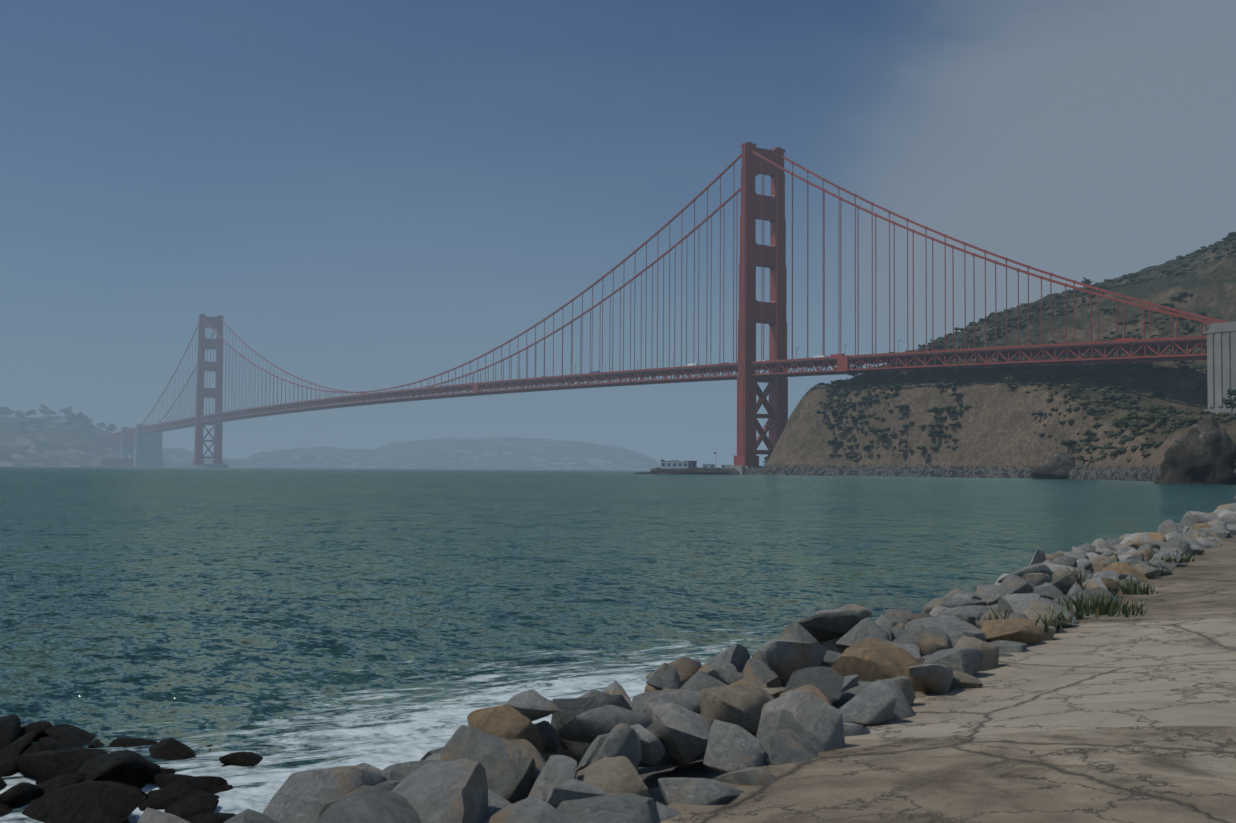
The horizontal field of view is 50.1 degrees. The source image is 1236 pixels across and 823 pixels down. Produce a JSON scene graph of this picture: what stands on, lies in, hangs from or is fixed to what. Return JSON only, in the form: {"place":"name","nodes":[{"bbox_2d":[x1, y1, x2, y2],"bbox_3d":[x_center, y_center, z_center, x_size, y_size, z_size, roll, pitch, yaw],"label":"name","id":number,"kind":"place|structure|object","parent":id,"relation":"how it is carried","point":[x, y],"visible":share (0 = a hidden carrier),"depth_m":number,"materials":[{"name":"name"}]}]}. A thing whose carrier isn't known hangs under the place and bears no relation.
{"place":"outdoors","nodes":[
{"label":"outdoors","id":0,"kind":"place"},
{"bbox_2d":[0,416,165,466],"bbox_3d":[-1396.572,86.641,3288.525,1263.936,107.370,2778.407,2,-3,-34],"label":"distant hill","id":1,"kind":"structure","parent":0,"point":[53,441],"depth_m":2377.74,"materials":[{"name":"grey"}]},
{"bbox_2d":[66,453,154,466],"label":"fort","id":2,"kind":"structure","parent":1,"relation":"on","point":[111,462],"depth_m":2248.80,"materials":[{"name":"brick"}]},
{"bbox_2d":[163,437,660,469],"bbox_3d":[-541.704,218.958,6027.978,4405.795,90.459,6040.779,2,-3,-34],"label":"coast hills","id":3,"kind":"structure","parent":0,"point":[494,453],"depth_m":3191.90,"materials":[{"name":"grey"}]},
{"bbox_2d":[0,466,1235,822],"bbox_3d":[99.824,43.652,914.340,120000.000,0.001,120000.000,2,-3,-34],"label":"sea water","id":4,"kind":"structure","parent":0,"point":[284,622],"depth_m":42.90,"materials":[{"name":"teal liquid"}]},
{"bbox_2d":[0,714,262,822],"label":"dark wet rocks","id":5,"kind":"object","parent":4,"relation":"in","point":[76,782],"visible":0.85,"depth_m":14.59,"materials":[{"name":"black stone"}]},
{"bbox_2d":[1030,453,1074,478],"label":"sea stack rock","id":6,"kind":"object","parent":4,"relation":"in","point":[1059,466],"visible":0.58,"depth_m":632.23,"materials":[{"name":"grey stone"}]},
{"bbox_2d":[1152,413,1235,484],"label":"large rock","id":7,"kind":"object","parent":4,"relation":"in","point":[1203,451],"visible":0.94,"depth_m":408.37,"materials":[{"name":"grey stone"}]},
{"bbox_2d":[0,0,1235,467],"label":"sky","id":8,"kind":"structure","parent":0,"point":[369,195],"materials":[{"name":"blue"}]},
{"bbox_2d":[654,235,1235,481],"bbox_3d":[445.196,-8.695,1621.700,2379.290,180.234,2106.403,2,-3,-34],"label":"hillside","id":9,"kind":"structure","parent":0,"point":[998,430],"depth_m":747.72,"materials":[{"name":"brown soil"}]},
{"bbox_2d":[0,277,1235,435],"bbox_3d":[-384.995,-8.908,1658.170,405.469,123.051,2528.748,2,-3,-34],"label":"trees","id":10,"kind":"object","parent":9,"relation":"on","point":[71,416],"visible":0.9,"depth_m":831.52,"materials":[{"name":"green plant"}]},
{"bbox_2d":[651,452,731,471],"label":"buildings","id":11,"kind":"structure","parent":9,"relation":"on","point":[674,464],"depth_m":906.99,"materials":[{"name":"white paint"}]},
{"bbox_2d":[763,232,1235,466],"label":"scrub bushes","id":12,"kind":"object","parent":9,"relation":"on","point":[886,378],"visible":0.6,"depth_m":756.05,"materials":[{"name":"green plant"}]},
{"bbox_2d":[658,535,1235,822],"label":"concrete walkway","id":13,"kind":"structure","parent":0,"point":[1121,718],"depth_m":8.58,"materials":[{"name":"beige concrete"}]},
{"label":"seabed","id":14,"kind":"structure","parent":0,"visible":0},
{"bbox_2d":[99,142,1235,474],"bbox_3d":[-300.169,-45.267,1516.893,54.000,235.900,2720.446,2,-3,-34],"label":"suspension bridge","id":15,"kind":"structure","parent":14,"relation":"on","point":[141,444],"depth_m":917.64,"materials":[{"name":"orange paint"}]},
{"bbox_2d":[219,334,1206,412],"bbox_3d":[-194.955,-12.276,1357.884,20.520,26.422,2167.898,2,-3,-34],"label":"vehicles","id":16,"kind":"object","parent":15,"relation":"on","point":[691,364],"visible":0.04,"depth_m":862.06,"materials":[{"name":"white paint"}]},
{"bbox_2d":[637,751,724,788],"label":"ground","id":17,"kind":"structure","parent":14,"relation":"on","point":[696,768],"depth_m":9.58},
{"bbox_2d":[137,497,1235,822],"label":"riprap boulders","id":18,"kind":"object","parent":17,"relation":"on","point":[813,685],"visible":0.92,"depth_m":9.51,"materials":[{"name":"grey stone"}]},
{"bbox_2d":[982,527,1210,631],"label":"weeds","id":19,"kind":"object","parent":18,"relation":"on","point":[1098,607],"visible":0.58,"depth_m":16.87,"materials":[{"name":"green plant"}]},
{"bbox_2d":[635,467,728,473],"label":"lime point rock","id":20,"kind":"object","parent":14,"relation":"on","point":[697,470],"visible":0.52,"depth_m":900.56,"materials":[{"name":"grey stone"}]}
]}

